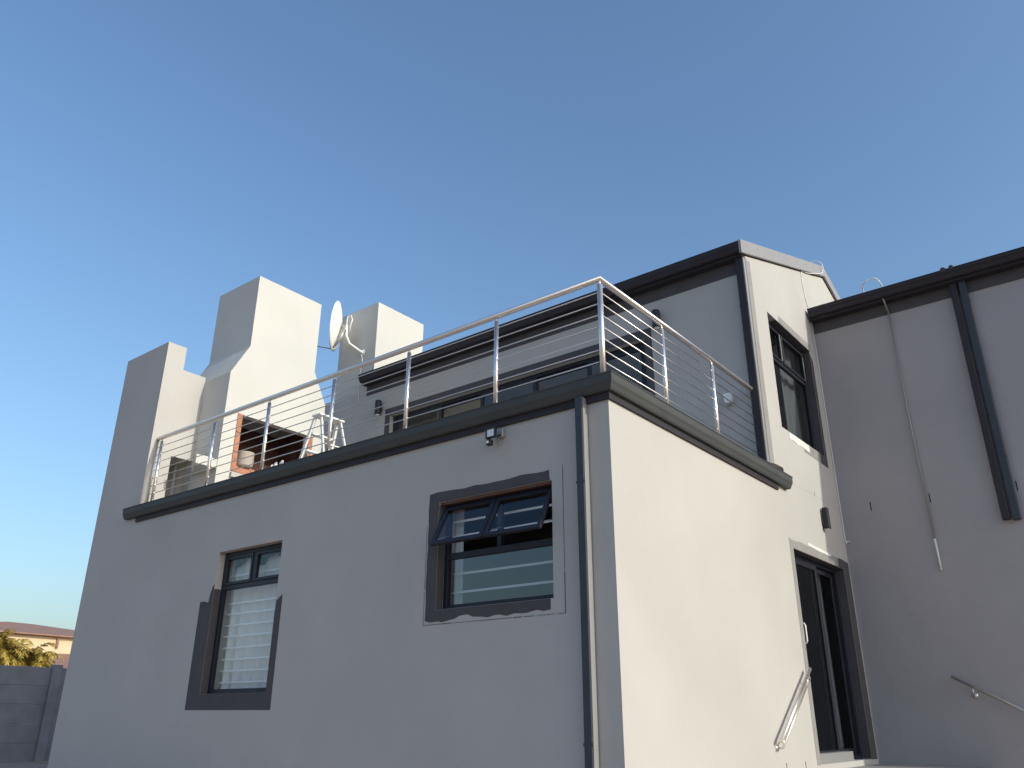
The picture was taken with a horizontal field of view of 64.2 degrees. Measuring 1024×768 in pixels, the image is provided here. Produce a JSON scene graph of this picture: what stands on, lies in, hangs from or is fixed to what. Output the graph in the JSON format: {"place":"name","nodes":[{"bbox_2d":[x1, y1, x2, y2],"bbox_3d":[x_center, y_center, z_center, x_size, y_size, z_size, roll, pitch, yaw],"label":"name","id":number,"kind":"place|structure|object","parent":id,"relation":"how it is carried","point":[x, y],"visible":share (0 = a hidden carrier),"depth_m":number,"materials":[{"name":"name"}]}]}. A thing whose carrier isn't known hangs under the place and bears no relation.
{"place":"outdoors","nodes":[
{"label":"outdoors","id":0,"kind":"place"},
{"bbox_2d":[0,761,48,767],"bbox_3d":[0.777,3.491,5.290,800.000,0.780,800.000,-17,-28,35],"label":"ground","id":1,"kind":"structure","parent":0,"point":[39,764],"depth_m":15.67,"materials":[{"name":"grey concrete"}]},
{"bbox_2d":[0,629,32,665],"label":"palm tree","id":2,"kind":"object","parent":1,"relation":"on","point":[5,641],"visible":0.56,"depth_m":23.78,"materials":[{"name":"green plant"}]},
{"bbox_2d":[0,639,63,666],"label":"palm tree","id":3,"kind":"object","parent":1,"relation":"on","point":[37,658],"visible":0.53,"depth_m":23.98,"materials":[{"name":"green plant"}]},
{"bbox_2d":[0,665,66,762],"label":"boundary wall","id":4,"kind":"structure","parent":1,"relation":"on","point":[27,727],"depth_m":16.93,"materials":[{"name":"concrete"}]},
{"bbox_2d":[0,622,74,704],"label":"neighbour house","id":5,"kind":"structure","parent":1,"relation":"on","point":[39,635],"depth_m":34.49,"materials":[{"name":"beige paint"}]},
{"bbox_2d":[47,239,1023,767],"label":"house","id":6,"kind":"structure","parent":1,"relation":"on","point":[643,567],"depth_m":9.52,"materials":[{"name":"paint"}]},
{"bbox_2d":[207,543,281,693],"bbox_3d":[-2.858,2.578,8.965,1.220,1.542,0.126,-17,-28,35],"label":"window","id":7,"kind":"structure","parent":6,"relation":"in","point":[255,554],"depth_m":9.11,"materials":[{"name":"metal"}]},
{"bbox_2d":[236,451,254,468],"bbox_3d":[-3.894,1.110,11.877,0.270,0.205,0.270,3,-23,-6],"label":"enamel pot","id":8,"kind":"object","parent":6,"relation":"on","point":[244,461],"visible":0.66,"depth_m":11.78,"materials":[{"name":"white ceramic"}]},
{"bbox_2d":[219,554,280,688],"bbox_3d":[-2.869,2.744,9.060,1.502,1.650,0.080,-17,-28,35],"label":"lace curtain","id":9,"kind":"object","parent":6,"relation":"hanging from","point":[256,592],"visible":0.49,"depth_m":9.11,"materials":[{"name":"white fabric"}]},
{"bbox_2d":[299,412,345,458],"bbox_3d":[-2.697,1.184,11.679,1.002,1.490,0.653,-17,-28,35],"label":"stepladder","id":10,"kind":"object","parent":6,"relation":"on","point":[323,437],"visible":0.4,"depth_m":11.80,"materials":[{"name":"silver metal"}]},
{"bbox_2d":[317,301,364,403],"bbox_3d":[-3.162,-0.577,14.646,0.779,1.974,0.710,-17,-28,35],"label":"satellite dish","id":11,"kind":"object","parent":6,"relation":"attached to","point":[338,330],"visible":0.91,"depth_m":14.69,"materials":[{"name":"white paint"}]},
{"bbox_2d":[374,400,381,415],"bbox_3d":[-2.273,0.414,13.875,0.110,0.273,0.129,-17,-28,35],"label":"wall lamp","id":12,"kind":"object","parent":6,"relation":"attached to","point":[377,411],"visible":0.98,"depth_m":13.83,"materials":[{"name":"black plastic"}]},
{"bbox_2d":[147,275,758,501],"bbox_3d":[-1.035,0.883,10.368,7.363,1.058,3.465,-17,-28,35],"label":"balcony railing","id":13,"kind":"object","parent":6,"relation":"on","point":[600,280],"visible":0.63,"depth_m":8.40,"materials":[{"name":"metal"}]},
{"bbox_2d":[453,509,463,604],"bbox_3d":[-0.510,1.654,7.510,0.153,1.100,0.030,-17,-28,35],"label":"narrow curtain","id":14,"kind":"object","parent":6,"relation":"hanging from","point":[458,579],"visible":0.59,"depth_m":7.49,"materials":[{"name":"fabric"}]},
{"bbox_2d":[430,481,553,608],"bbox_3d":[-0.151,1.398,6.992,1.312,0.958,0.346,-17,-28,35],"label":"window","id":15,"kind":"structure","parent":6,"relation":"in","point":[496,500],"depth_m":7.08,"materials":[{"name":"metal"}]},
{"bbox_2d":[485,426,504,445],"bbox_3d":[-0.150,0.472,7.241,0.135,0.158,0.130,-17,-28,35],"label":"floodlight","id":16,"kind":"object","parent":6,"relation":"attached to","point":[491,432],"visible":1,"depth_m":7.23,"materials":[{"name":"grey metal"}]},
{"bbox_2d":[393,342,647,431],"bbox_3d":[-0.075,0.965,12.013,4.868,2.103,0.060,-17,-28,35],"label":"door","id":17,"kind":"structure","parent":6,"relation":"in","point":[618,353],"depth_m":12.05,"materials":[{"name":"metal"}]},
{"bbox_2d":[651,309,660,329],"bbox_3d":[1.917,-0.845,10.821,0.110,0.273,0.129,-17,-28,35],"label":"wall lamp","id":18,"kind":"object","parent":6,"relation":"attached to","point":[656,312],"visible":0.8,"depth_m":10.79,"materials":[{"name":"black plastic"}]},
{"bbox_2d":[723,392,732,405],"bbox_3d":[2.613,0.191,9.845,0.110,0.158,0.060,-17,-28,35],"label":"alarm siren","id":19,"kind":"object","parent":6,"relation":"attached to","point":[729,396],"visible":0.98,"depth_m":9.82,"materials":[{"name":"white paint"}]},
{"bbox_2d":[775,339,801,439],"bbox_3d":[3.851,0.175,11.305,0.051,1.750,0.580,-17,-28,35],"label":"window curtain","id":20,"kind":"object","parent":6,"relation":"hanging from","point":[790,406],"depth_m":11.26,"materials":[{"name":"fabric"}]},
{"bbox_2d":[768,322,815,449],"bbox_3d":[3.674,0.051,10.861,0.066,1.573,1.538,-17,-28,35],"label":"window","id":21,"kind":"structure","parent":6,"relation":"in","point":[779,361],"depth_m":11.21,"materials":[{"name":"metal"}]},
{"bbox_2d":[776,667,811,751],"bbox_3d":[2.804,3.208,8.102,0.087,0.794,1.040,-17,-28,35],"label":"stair handrail","id":22,"kind":"object","parent":6,"relation":"attached to","point":[794,707],"visible":1,"depth_m":8.01,"materials":[{"name":"metal"}]},
{"bbox_2d":[820,507,830,529],"bbox_3d":[3.961,1.702,10.303,0.084,0.276,0.100,-17,-28,35],"label":"wall lamp","id":23,"kind":"object","parent":6,"relation":"attached to","point":[825,518],"visible":1,"depth_m":10.27,"materials":[{"name":"black plastic"}]},
{"bbox_2d":[801,261,850,543],"bbox_3d":[4.557,0.066,12.005,0.341,4.706,0.976,-17,-28,35],"label":"roof cable","id":24,"kind":"object","parent":6,"relation":"attached to","point":[823,396],"visible":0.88,"depth_m":11.61,"materials":[{"name":"white paint"}]},
{"bbox_2d":[794,553,862,763],"bbox_3d":[3.660,3.180,9.529,0.189,2.228,1.765,-17,-28,35],"label":"door","id":25,"kind":"structure","parent":6,"relation":"in","point":[836,754],"depth_m":9.81,"materials":[{"name":"metal"}]},
{"bbox_2d":[817,575,843,748],"bbox_3d":[3.865,3.401,10.012,0.051,2.100,0.381,-17,-28,35],"label":"door curtain","id":26,"kind":"object","parent":6,"relation":"hanging from","point":[832,679],"depth_m":10.03,"materials":[{"name":"fabric"}]},
{"bbox_2d":[862,278,882,291],"bbox_3d":[5.131,-1.361,11.610,0.309,0.145,0.361,-17,-28,35],"label":"roof cable","id":27,"kind":"object","parent":6,"relation":"on","point":[871,279],"visible":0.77,"depth_m":11.49,"materials":[{"name":"white paint"}]},
{"bbox_2d":[882,298,941,569],"bbox_3d":[5.224,0.548,10.730,0.166,3.752,0.053,14,-26,-30],"label":"conduit","id":28,"kind":"object","parent":6,"relation":"attached to","point":[938,556],"visible":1,"depth_m":10.68,"materials":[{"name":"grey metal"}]},
{"bbox_2d":[951,675,1023,711],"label":"stair handrail","id":29,"kind":"object","parent":6,"relation":"attached to","point":[974,695],"visible":1,"depth_m":9.34,"materials":[{"name":"metal"}]},
{"bbox_2d":[850,764,994,767],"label":"entrance steps","id":30,"kind":"structure","parent":1,"relation":"on","point":[895,766],"depth_m":9.26,"materials":[{"name":"concrete"}]},
{"bbox_2d":[412,414,447,425],"bbox_3d":[-1.374,1.521,13.198,0.810,2.030,0.025,-17,-28,35],"label":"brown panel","id":31,"kind":"object","parent":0,"point":[427,420],"visible":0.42,"depth_m":13.58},
{"bbox_2d":[0,0,1023,629],"label":"sky","id":32,"kind":"structure","parent":0,"point":[446,165],"materials":[{"name":"blue"}]}
]}

